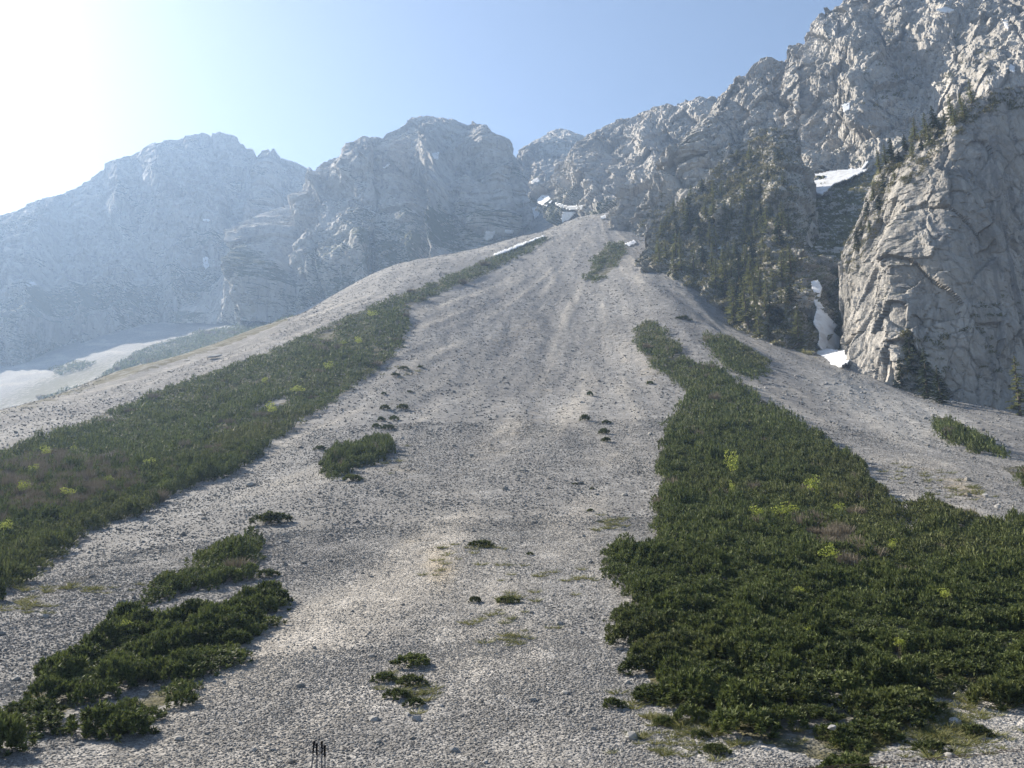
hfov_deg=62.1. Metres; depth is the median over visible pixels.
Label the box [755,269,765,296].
larch tree
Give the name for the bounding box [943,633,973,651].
dwarf pine
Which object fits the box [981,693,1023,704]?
dwarf pine
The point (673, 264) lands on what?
larch tree
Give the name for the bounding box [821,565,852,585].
dwarf pine
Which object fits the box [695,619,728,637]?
dwarf pine
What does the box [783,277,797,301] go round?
spruce tree
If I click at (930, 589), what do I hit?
dwarf pine
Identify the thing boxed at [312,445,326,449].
dwarf pine
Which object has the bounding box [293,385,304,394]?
leafy bush
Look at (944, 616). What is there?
dwarf pine
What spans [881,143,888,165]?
larch tree
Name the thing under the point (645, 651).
dwarf pine
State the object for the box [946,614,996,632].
dwarf pine
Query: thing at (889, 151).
spruce tree
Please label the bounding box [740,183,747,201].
larch tree
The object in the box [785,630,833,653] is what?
dwarf pine
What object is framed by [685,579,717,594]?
dwarf pine
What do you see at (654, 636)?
dwarf pine
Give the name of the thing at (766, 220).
larch tree
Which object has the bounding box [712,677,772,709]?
dwarf pine
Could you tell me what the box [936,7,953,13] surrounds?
snow patch
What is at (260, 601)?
dwarf pine
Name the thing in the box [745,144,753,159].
larch tree
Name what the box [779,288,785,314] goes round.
larch tree
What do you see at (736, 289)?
spruce tree
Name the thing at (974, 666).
dwarf pine
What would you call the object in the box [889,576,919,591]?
dwarf pine
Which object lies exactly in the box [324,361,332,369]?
leafy bush
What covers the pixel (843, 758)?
dwarf pine
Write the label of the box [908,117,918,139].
larch tree
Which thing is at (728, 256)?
larch tree
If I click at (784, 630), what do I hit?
dwarf pine
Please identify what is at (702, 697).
dwarf pine
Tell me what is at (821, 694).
dwarf pine
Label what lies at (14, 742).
dwarf pine
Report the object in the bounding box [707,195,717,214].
larch tree
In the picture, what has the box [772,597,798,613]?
dwarf pine
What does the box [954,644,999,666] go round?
dwarf pine
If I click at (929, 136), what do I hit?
larch tree
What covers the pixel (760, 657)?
dwarf pine
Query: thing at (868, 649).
dwarf pine
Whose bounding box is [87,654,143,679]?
dwarf pine
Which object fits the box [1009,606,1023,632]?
dwarf pine
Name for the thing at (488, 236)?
snow patch
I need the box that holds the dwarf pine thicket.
[0,236,1023,755]
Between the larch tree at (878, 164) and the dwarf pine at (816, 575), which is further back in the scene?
the larch tree at (878, 164)
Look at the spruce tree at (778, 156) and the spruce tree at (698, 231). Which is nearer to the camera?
the spruce tree at (698, 231)
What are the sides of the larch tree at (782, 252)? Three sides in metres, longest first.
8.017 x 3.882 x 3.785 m
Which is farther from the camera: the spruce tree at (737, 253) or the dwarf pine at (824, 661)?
the spruce tree at (737, 253)
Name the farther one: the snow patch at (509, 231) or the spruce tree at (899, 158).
the snow patch at (509, 231)
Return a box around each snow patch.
[203,257,208,268]
[432,152,438,159]
[484,231,494,240]
[494,236,544,255]
[505,230,513,233]
[531,178,539,183]
[532,207,539,218]
[537,195,551,206]
[555,203,582,209]
[561,212,575,221]
[625,240,636,246]
[811,280,839,349]
[814,167,866,195]
[817,349,849,367]
[842,103,849,111]
[859,161,868,169]
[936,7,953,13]
[1009,64,1014,73]
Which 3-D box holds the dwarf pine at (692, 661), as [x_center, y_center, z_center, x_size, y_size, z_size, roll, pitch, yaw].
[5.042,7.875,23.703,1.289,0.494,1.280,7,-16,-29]
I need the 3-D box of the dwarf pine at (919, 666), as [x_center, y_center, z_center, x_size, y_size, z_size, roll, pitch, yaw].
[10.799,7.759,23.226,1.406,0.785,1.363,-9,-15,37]
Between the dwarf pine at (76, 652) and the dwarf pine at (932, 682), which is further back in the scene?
the dwarf pine at (76, 652)
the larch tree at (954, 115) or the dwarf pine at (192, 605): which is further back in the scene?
the larch tree at (954, 115)
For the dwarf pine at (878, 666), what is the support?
on the scree slope
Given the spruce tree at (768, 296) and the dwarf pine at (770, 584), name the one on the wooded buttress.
the spruce tree at (768, 296)
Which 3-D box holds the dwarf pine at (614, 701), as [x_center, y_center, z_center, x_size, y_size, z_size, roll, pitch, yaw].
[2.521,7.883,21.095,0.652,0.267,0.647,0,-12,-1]
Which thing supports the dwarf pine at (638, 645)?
on the scree slope
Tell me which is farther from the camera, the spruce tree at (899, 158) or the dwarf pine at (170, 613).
the spruce tree at (899, 158)
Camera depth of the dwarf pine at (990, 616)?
29.57 m
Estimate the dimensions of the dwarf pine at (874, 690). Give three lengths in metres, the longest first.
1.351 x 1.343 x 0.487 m
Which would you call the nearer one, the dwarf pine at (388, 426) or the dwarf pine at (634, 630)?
the dwarf pine at (634, 630)
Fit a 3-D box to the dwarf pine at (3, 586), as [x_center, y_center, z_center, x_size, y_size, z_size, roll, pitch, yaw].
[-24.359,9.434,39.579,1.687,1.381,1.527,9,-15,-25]
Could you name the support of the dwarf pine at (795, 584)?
on the scree slope
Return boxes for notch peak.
[517,128,584,207]
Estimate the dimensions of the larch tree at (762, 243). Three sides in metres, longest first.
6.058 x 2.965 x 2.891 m
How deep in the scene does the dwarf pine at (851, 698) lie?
19.94 m
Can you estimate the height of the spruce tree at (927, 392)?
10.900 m
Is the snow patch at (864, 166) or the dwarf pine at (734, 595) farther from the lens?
the snow patch at (864, 166)
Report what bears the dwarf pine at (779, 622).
on the scree slope
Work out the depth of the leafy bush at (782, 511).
56.09 m
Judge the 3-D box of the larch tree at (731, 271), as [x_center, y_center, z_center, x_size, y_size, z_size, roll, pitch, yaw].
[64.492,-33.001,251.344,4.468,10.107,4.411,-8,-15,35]
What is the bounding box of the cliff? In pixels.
[838,85,1023,413]
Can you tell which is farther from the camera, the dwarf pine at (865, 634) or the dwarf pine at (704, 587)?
the dwarf pine at (704, 587)
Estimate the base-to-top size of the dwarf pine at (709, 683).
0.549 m
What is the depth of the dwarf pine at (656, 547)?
42.70 m
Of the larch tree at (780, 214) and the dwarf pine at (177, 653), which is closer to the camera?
the dwarf pine at (177, 653)
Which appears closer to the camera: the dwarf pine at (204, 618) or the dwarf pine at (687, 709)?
the dwarf pine at (687, 709)
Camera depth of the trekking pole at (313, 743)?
10.98 m
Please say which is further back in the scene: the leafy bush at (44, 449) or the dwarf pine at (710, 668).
the leafy bush at (44, 449)
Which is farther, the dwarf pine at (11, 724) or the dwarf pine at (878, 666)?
the dwarf pine at (878, 666)
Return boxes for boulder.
[207,354,221,357]
[412,715,420,720]
[828,725,835,729]
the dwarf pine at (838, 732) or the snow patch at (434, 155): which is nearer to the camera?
the dwarf pine at (838, 732)
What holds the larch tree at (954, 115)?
on the cliff
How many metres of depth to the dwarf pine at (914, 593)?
33.78 m
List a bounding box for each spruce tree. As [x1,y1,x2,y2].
[669,218,681,243]
[681,205,693,233]
[693,210,702,224]
[694,215,706,245]
[697,238,709,263]
[699,178,705,192]
[708,206,719,226]
[715,266,728,298]
[724,279,738,314]
[727,258,746,293]
[732,241,742,269]
[733,289,744,325]
[738,160,745,173]
[746,229,757,257]
[750,247,756,265]
[755,201,765,228]
[757,179,762,198]
[763,291,779,324]
[763,314,776,339]
[764,167,769,179]
[770,214,790,245]
[772,296,784,325]
[775,149,781,160]
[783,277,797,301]
[852,228,861,251]
[858,221,863,235]
[862,197,869,216]
[874,194,881,210]
[880,173,884,192]
[885,137,897,161]
[893,357,909,389]
[896,150,902,164]
[900,327,928,390]
[902,134,907,152]
[914,348,937,398]
[919,136,923,150]
[928,106,939,130]
[929,365,951,403]
[936,120,941,136]
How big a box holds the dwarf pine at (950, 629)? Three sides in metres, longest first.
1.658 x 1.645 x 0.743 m
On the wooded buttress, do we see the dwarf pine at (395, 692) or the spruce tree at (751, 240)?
the spruce tree at (751, 240)
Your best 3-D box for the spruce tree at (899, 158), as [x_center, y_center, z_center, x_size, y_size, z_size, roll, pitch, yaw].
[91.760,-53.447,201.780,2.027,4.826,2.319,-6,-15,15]
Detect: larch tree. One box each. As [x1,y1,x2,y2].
[653,238,663,261]
[656,220,665,238]
[662,240,672,259]
[668,233,682,256]
[669,201,677,217]
[669,249,677,276]
[676,245,686,272]
[681,198,691,221]
[686,246,700,273]
[701,197,708,215]
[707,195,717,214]
[708,260,721,288]
[717,180,725,196]
[717,252,728,276]
[720,262,728,288]
[721,218,729,241]
[722,278,731,302]
[723,200,730,222]
[724,242,734,260]
[724,285,742,324]
[725,257,735,283]
[726,203,734,220]
[735,281,759,325]
[738,258,758,296]
[739,244,748,270]
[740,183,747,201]
[742,244,750,272]
[743,303,751,330]
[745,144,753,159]
[746,253,757,284]
[747,270,758,300]
[748,182,757,201]
[750,281,759,309]
[751,304,765,337]
[752,292,762,321]
[755,242,763,263]
[755,258,761,274]
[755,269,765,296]
[760,203,771,233]
[760,233,765,248]
[762,269,772,295]
[762,293,768,312]
[764,244,770,260]
[768,203,774,219]
[769,267,777,290]
[773,201,789,226]
[774,253,788,286]
[778,248,787,266]
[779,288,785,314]
[781,170,787,186]
[784,214,794,232]
[784,245,800,277]
[790,313,806,346]
[791,304,803,324]
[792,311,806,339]
[867,219,871,231]
[869,185,875,200]
[874,150,883,172]
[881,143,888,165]
[892,166,895,180]
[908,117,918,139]
[908,137,914,153]
[919,112,929,134]
[923,123,933,145]
[945,95,955,117]
[949,104,957,125]
[956,93,963,109]
[959,98,969,122]
[966,79,977,103]
[1005,356,1023,415]
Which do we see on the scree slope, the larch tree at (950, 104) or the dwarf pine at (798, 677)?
the dwarf pine at (798, 677)
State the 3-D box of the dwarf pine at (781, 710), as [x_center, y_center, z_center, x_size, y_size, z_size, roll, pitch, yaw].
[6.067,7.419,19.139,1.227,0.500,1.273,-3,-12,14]
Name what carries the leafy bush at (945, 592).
on the scree slope
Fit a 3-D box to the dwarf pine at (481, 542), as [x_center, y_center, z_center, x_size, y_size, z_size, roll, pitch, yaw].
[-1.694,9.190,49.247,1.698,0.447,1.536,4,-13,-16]
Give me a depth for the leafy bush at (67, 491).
74.88 m
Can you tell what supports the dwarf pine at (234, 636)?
on the scree slope
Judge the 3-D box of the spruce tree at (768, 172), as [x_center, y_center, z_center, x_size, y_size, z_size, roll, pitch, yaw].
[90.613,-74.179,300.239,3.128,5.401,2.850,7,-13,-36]
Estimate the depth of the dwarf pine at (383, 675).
24.29 m
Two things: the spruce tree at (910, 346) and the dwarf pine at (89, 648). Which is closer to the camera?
the dwarf pine at (89, 648)
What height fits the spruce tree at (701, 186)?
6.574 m
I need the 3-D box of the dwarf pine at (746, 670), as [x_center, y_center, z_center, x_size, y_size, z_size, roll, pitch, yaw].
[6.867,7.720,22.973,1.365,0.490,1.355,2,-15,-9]
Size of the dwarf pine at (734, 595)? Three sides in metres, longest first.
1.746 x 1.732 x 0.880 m
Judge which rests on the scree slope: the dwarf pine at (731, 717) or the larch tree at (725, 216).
the dwarf pine at (731, 717)
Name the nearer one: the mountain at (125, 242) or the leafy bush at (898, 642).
the leafy bush at (898, 642)
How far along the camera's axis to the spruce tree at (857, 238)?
200.21 m
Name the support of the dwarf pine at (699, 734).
on the scree slope
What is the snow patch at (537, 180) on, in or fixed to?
on the notch peak
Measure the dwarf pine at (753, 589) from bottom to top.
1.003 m
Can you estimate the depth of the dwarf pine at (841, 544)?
44.46 m
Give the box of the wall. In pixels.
[527,96,717,225]
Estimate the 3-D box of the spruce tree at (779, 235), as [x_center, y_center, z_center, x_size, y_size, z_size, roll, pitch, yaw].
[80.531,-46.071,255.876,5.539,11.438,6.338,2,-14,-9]
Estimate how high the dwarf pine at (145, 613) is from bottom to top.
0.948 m
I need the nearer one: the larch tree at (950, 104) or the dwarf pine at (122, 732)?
the dwarf pine at (122, 732)
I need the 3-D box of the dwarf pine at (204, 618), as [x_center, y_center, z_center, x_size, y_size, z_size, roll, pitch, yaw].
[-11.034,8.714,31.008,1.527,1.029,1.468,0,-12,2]
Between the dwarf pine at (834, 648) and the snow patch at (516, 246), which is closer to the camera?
the dwarf pine at (834, 648)
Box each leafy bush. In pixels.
[0,519,12,529]
[17,479,31,495]
[40,445,51,454]
[60,487,75,496]
[265,403,276,413]
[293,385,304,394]
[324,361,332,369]
[723,450,738,472]
[748,505,763,516]
[771,501,799,518]
[804,474,822,494]
[817,543,841,558]
[832,502,846,508]
[888,538,897,549]
[893,637,905,657]
[937,588,952,597]
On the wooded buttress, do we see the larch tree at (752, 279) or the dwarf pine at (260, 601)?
the larch tree at (752, 279)
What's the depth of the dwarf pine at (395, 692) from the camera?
22.57 m
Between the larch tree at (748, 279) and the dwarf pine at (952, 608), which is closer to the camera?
the dwarf pine at (952, 608)
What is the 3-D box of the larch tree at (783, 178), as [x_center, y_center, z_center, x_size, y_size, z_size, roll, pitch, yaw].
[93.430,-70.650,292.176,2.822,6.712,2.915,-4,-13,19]
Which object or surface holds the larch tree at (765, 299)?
on the wooded buttress
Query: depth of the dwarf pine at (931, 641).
25.91 m
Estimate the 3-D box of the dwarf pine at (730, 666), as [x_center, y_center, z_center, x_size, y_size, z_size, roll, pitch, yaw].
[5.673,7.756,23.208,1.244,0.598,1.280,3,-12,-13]
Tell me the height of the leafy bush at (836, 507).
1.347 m
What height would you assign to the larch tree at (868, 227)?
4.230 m
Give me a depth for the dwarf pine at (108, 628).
30.40 m
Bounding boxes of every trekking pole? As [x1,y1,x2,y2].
[308,741,314,767]
[315,743,321,767]
[318,741,322,767]
[323,745,329,767]
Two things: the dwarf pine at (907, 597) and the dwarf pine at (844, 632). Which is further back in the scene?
the dwarf pine at (907, 597)
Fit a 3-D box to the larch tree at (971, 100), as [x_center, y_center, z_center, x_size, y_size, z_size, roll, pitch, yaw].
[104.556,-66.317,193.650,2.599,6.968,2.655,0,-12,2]
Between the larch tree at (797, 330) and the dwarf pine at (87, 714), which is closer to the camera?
the dwarf pine at (87, 714)
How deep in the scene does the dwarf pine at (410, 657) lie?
25.73 m
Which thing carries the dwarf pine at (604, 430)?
on the scree slope
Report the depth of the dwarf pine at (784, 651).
23.91 m
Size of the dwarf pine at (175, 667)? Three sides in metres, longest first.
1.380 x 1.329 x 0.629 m
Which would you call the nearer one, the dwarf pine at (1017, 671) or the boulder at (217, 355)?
the dwarf pine at (1017, 671)
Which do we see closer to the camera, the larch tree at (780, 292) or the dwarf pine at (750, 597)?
the dwarf pine at (750, 597)
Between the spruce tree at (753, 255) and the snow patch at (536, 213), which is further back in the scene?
the snow patch at (536, 213)
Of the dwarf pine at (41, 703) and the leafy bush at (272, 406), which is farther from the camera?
the leafy bush at (272, 406)
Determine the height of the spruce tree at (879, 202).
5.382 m
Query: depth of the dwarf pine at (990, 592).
33.88 m
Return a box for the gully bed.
[810,170,878,349]
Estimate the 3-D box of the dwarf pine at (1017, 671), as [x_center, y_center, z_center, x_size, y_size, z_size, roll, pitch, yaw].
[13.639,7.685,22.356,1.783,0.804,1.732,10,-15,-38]
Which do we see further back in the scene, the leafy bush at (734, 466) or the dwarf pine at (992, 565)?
the leafy bush at (734, 466)
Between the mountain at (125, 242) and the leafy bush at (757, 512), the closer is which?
the leafy bush at (757, 512)
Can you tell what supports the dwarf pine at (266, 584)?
on the scree slope
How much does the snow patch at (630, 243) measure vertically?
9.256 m
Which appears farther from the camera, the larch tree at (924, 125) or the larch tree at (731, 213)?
the larch tree at (731, 213)
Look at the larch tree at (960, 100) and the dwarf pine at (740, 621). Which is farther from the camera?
the larch tree at (960, 100)
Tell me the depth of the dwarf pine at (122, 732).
19.93 m
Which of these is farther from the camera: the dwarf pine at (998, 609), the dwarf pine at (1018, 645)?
the dwarf pine at (998, 609)
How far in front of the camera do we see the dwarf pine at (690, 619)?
28.74 m
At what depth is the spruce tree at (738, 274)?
244.24 m
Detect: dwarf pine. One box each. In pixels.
[0,578,6,601]
[0,707,28,751]
[0,729,41,756]
[1,695,70,713]
[14,708,77,736]
[22,673,66,698]
[32,649,89,679]
[41,648,97,666]
[44,675,109,701]
[47,726,70,735]
[55,640,107,655]
[64,698,149,738]
[79,630,112,651]
[80,706,160,742]
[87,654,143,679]
[89,619,125,645]
[93,655,139,691]
[104,599,147,622]
[108,729,128,734]
[112,661,163,686]
[113,619,153,637]
[128,605,159,621]
[133,633,172,659]
[140,618,174,636]
[141,654,172,674]
[143,629,176,656]
[154,604,188,621]
[155,659,198,681]
[162,625,202,648]
[164,645,201,660]
[167,650,205,676]
[173,597,210,621]
[173,626,213,646]
[180,597,213,614]
[185,600,231,627]
[186,609,224,631]
[188,619,228,644]
[210,610,261,635]
[211,627,252,644]
[219,602,245,609]
[222,596,254,607]
[224,603,266,620]
[242,593,279,613]
[249,510,293,522]
[254,579,285,593]
[254,585,293,604]
[258,568,280,576]
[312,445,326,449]
[342,473,365,480]
[370,671,397,682]
[380,404,390,408]
[380,424,395,428]
[381,687,410,699]
[388,651,430,667]
[389,415,398,419]
[395,673,428,685]
[396,403,409,408]
[401,697,425,706]
[468,539,493,545]
[468,596,481,601]
[496,595,520,602]
[579,414,589,420]
[598,427,609,433]
[601,437,610,440]
[602,697,625,708]
[603,620,652,645]
[613,606,650,622]
[617,652,662,674]
[626,638,651,657]
[631,576,667,601]
[631,682,670,701]
[632,615,645,638]
[632,687,668,703]
[635,586,669,599]
[637,611,668,640]
[638,632,663,643]
[639,643,658,660]
[644,541,672,558]
[645,640,684,668]
[646,552,673,568]
[646,588,687,611]
[652,622,694,633]
[653,628,696,647]
[653,651,693,681]
[653,715,673,726]
[655,607,686,623]
[656,688,726,707]
[658,665,718,704]
[662,662,704,684]
[670,583,700,600]
[671,702,709,722]
[672,647,708,660]
[675,315,688,318]
[675,614,707,628]
[677,610,700,621]
[679,643,726,658]
[684,657,704,663]
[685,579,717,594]
[687,592,711,609]
[688,632,712,642]
[689,633,737,661]
[690,612,731,630]
[690,729,711,739]
[691,595,719,612]
[691,679,720,702]
[693,661,732,676]
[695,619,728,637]
[698,742,732,756]
[702,658,742,681]
[702,702,782,737]
[703,670,741,684]
[710,602,732,610]
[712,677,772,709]
[715,598,758,620]
[718,672,782,702]
[722,627,751,642]
[724,613,752,628]
[724,640,768,659]
[725,607,747,626]
[725,624,742,630]
[726,646,772,668]
[727,590,765,610]
[727,639,762,669]
[735,587,759,613]
[735,624,765,634]
[736,585,759,595]
[737,661,793,679]
[739,607,761,619]
[743,660,790,674]
[744,687,781,706]
[746,615,776,629]
[750,628,792,646]
[752,589,791,616]
[753,577,788,590]
[762,702,809,729]
[763,649,807,668]
[763,681,817,703]
[764,586,794,607]
[766,555,803,570]
[766,625,802,648]
[766,667,829,698]
[767,651,797,673]
[771,618,797,631]
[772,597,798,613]
[779,632,812,653]
[779,686,841,713]
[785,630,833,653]
[786,613,814,626]
[790,665,834,684]
[791,579,822,590]
[791,702,848,722]
[792,604,828,624]
[795,624,836,632]
[796,578,826,595]
[796,643,822,660]
[798,599,830,610]
[800,567,826,581]
[805,617,835,640]
[805,640,860,669]
[807,667,869,696]
[808,652,853,671]
[810,722,866,747]
[810,749,887,767]
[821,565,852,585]
[822,587,852,609]
[822,614,860,630]
[824,595,853,610]
[829,539,855,555]
[831,639,866,663]
[836,627,875,641]
[837,568,866,582]
[837,687,886,714]
[838,625,888,643]
[845,618,889,628]
[845,715,909,743]
[851,652,916,688]
[852,642,884,657]
[852,704,928,728]
[855,687,901,710]
[864,662,917,689]
[865,625,895,641]
[867,684,949,711]
[868,688,942,721]
[870,631,922,656]
[872,594,907,618]
[879,589,918,610]
[885,672,946,691]
[888,653,937,684]
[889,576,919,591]
[890,566,921,578]
[894,586,924,599]
[906,573,936,599]
[910,606,957,630]
[910,738,953,754]
[911,628,949,654]
[915,584,953,600]
[918,599,964,614]
[925,649,966,665]
[930,626,968,635]
[934,657,1000,679]
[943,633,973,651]
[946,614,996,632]
[950,631,995,654]
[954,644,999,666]
[959,723,995,737]
[965,672,1023,710]
[971,607,1011,631]
[973,586,1014,603]
[974,557,1009,576]
[975,672,1023,684]
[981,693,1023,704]
[982,606,1008,614]
[987,650,1023,667]
[990,547,1017,573]
[996,664,1023,676]
[998,604,1023,628]
[1003,677,1023,706]
[1005,637,1023,654]
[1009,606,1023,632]
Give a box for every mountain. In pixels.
[0,132,311,366]
[175,115,536,325]
[603,0,1023,240]
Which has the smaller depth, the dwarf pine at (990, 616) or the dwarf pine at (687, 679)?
the dwarf pine at (687, 679)
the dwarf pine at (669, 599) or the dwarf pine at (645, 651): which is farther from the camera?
the dwarf pine at (669, 599)
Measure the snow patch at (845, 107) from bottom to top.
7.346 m
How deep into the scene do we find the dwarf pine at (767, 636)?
25.86 m
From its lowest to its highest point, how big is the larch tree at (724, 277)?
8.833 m
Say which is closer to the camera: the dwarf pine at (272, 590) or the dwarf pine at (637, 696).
the dwarf pine at (637, 696)
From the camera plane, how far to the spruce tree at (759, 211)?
282.46 m
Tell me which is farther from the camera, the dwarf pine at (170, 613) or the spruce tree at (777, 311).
the spruce tree at (777, 311)
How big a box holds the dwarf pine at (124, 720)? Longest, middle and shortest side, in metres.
1.590 x 1.578 x 0.652 m
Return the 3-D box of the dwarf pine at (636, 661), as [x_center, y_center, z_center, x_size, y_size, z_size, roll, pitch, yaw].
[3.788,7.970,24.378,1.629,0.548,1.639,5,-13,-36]
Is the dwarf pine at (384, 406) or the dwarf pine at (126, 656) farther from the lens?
the dwarf pine at (384, 406)
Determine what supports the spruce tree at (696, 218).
on the wooded buttress
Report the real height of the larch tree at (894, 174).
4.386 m
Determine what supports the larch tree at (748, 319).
on the wooded buttress
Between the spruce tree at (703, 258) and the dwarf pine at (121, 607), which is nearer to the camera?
the dwarf pine at (121, 607)
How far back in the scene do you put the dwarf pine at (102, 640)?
28.73 m
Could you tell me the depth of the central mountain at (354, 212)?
689.87 m
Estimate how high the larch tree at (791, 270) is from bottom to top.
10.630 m
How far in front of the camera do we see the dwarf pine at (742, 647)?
24.00 m
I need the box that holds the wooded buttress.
[634,126,839,358]
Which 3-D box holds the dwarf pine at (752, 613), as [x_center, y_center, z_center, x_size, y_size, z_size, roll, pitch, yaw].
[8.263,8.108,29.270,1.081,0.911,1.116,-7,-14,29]
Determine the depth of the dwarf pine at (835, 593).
32.18 m
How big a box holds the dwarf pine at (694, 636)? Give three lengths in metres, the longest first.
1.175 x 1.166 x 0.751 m
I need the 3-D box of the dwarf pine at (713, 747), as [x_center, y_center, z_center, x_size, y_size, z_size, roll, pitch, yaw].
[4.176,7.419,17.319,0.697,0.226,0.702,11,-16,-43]
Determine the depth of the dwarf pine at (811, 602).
31.66 m
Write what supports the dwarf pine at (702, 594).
on the scree slope
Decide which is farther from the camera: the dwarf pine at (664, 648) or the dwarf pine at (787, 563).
the dwarf pine at (787, 563)
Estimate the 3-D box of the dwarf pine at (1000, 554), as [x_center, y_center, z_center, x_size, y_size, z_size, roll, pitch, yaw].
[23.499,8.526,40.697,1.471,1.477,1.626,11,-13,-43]
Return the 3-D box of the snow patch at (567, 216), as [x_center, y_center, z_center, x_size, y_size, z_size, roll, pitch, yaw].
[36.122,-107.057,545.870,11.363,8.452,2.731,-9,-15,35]
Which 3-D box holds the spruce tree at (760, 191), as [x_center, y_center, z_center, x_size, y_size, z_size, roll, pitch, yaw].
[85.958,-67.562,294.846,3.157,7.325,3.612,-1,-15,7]
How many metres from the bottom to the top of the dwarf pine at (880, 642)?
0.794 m
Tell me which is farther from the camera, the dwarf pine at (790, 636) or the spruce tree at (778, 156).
the spruce tree at (778, 156)
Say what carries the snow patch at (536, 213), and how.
on the central mountain at (354, 212)
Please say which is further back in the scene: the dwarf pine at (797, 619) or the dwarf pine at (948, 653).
the dwarf pine at (797, 619)
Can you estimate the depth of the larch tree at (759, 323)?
208.99 m
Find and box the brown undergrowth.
[0,260,1023,575]
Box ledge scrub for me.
[638,27,1023,395]
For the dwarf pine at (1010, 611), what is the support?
on the scree slope
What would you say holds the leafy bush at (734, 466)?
on the scree slope
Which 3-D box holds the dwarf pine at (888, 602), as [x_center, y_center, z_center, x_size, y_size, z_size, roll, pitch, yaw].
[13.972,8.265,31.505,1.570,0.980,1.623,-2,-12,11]
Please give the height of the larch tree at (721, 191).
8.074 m
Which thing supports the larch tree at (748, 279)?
on the wooded buttress
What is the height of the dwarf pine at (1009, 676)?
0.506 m
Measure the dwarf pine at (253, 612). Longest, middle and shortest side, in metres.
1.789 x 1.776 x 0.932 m
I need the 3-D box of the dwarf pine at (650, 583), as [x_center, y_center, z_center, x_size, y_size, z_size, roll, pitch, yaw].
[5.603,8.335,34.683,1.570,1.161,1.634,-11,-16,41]
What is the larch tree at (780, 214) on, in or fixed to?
on the wooded buttress
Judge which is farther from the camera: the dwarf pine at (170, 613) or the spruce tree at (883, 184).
the spruce tree at (883, 184)
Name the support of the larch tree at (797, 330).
on the wooded buttress
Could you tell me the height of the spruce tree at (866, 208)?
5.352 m
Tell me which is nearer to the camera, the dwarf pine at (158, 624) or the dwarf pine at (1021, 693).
the dwarf pine at (1021, 693)
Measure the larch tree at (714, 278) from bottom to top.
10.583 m
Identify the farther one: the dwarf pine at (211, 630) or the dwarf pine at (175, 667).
the dwarf pine at (211, 630)
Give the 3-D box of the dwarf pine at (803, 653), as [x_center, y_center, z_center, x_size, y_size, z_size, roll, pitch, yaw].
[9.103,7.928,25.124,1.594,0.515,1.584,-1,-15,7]
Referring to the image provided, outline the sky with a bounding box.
[0,0,842,214]
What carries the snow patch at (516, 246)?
on the scree slope
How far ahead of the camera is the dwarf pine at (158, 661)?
25.67 m
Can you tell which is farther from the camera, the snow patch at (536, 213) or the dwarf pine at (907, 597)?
the snow patch at (536, 213)
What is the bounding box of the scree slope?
[0,213,1023,767]
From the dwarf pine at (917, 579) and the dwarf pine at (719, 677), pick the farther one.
the dwarf pine at (917, 579)
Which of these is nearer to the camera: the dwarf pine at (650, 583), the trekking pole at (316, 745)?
the trekking pole at (316, 745)
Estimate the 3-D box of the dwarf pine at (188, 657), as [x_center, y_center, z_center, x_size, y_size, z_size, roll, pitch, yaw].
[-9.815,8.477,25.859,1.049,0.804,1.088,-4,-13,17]
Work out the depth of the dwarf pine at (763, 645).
24.92 m
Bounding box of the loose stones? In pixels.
[0,214,1023,767]
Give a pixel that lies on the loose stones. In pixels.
(372, 656)
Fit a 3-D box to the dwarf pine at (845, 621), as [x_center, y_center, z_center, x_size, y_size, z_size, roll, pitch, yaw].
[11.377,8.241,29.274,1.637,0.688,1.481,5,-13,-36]
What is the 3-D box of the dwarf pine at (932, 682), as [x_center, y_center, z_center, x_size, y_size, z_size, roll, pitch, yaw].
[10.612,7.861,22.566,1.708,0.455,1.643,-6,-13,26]
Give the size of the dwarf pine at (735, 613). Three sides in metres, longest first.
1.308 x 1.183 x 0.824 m
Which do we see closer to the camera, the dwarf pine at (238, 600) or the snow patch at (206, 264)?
the dwarf pine at (238, 600)
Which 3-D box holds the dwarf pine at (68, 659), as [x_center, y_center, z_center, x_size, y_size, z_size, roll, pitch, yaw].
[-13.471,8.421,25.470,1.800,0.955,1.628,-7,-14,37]
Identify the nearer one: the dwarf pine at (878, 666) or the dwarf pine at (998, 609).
the dwarf pine at (878, 666)
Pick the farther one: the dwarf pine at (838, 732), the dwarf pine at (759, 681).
the dwarf pine at (759, 681)
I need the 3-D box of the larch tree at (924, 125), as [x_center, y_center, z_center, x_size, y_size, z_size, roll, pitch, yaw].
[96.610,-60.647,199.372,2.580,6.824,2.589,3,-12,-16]
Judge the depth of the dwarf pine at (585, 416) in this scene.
121.54 m
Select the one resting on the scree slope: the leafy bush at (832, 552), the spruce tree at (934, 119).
the leafy bush at (832, 552)
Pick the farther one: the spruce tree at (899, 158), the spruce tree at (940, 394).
the spruce tree at (899, 158)
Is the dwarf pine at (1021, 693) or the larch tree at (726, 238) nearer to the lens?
the dwarf pine at (1021, 693)
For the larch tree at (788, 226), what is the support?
on the wooded buttress
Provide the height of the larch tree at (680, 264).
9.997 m
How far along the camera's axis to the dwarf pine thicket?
68.48 m
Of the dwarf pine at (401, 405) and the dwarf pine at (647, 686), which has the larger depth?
the dwarf pine at (401, 405)

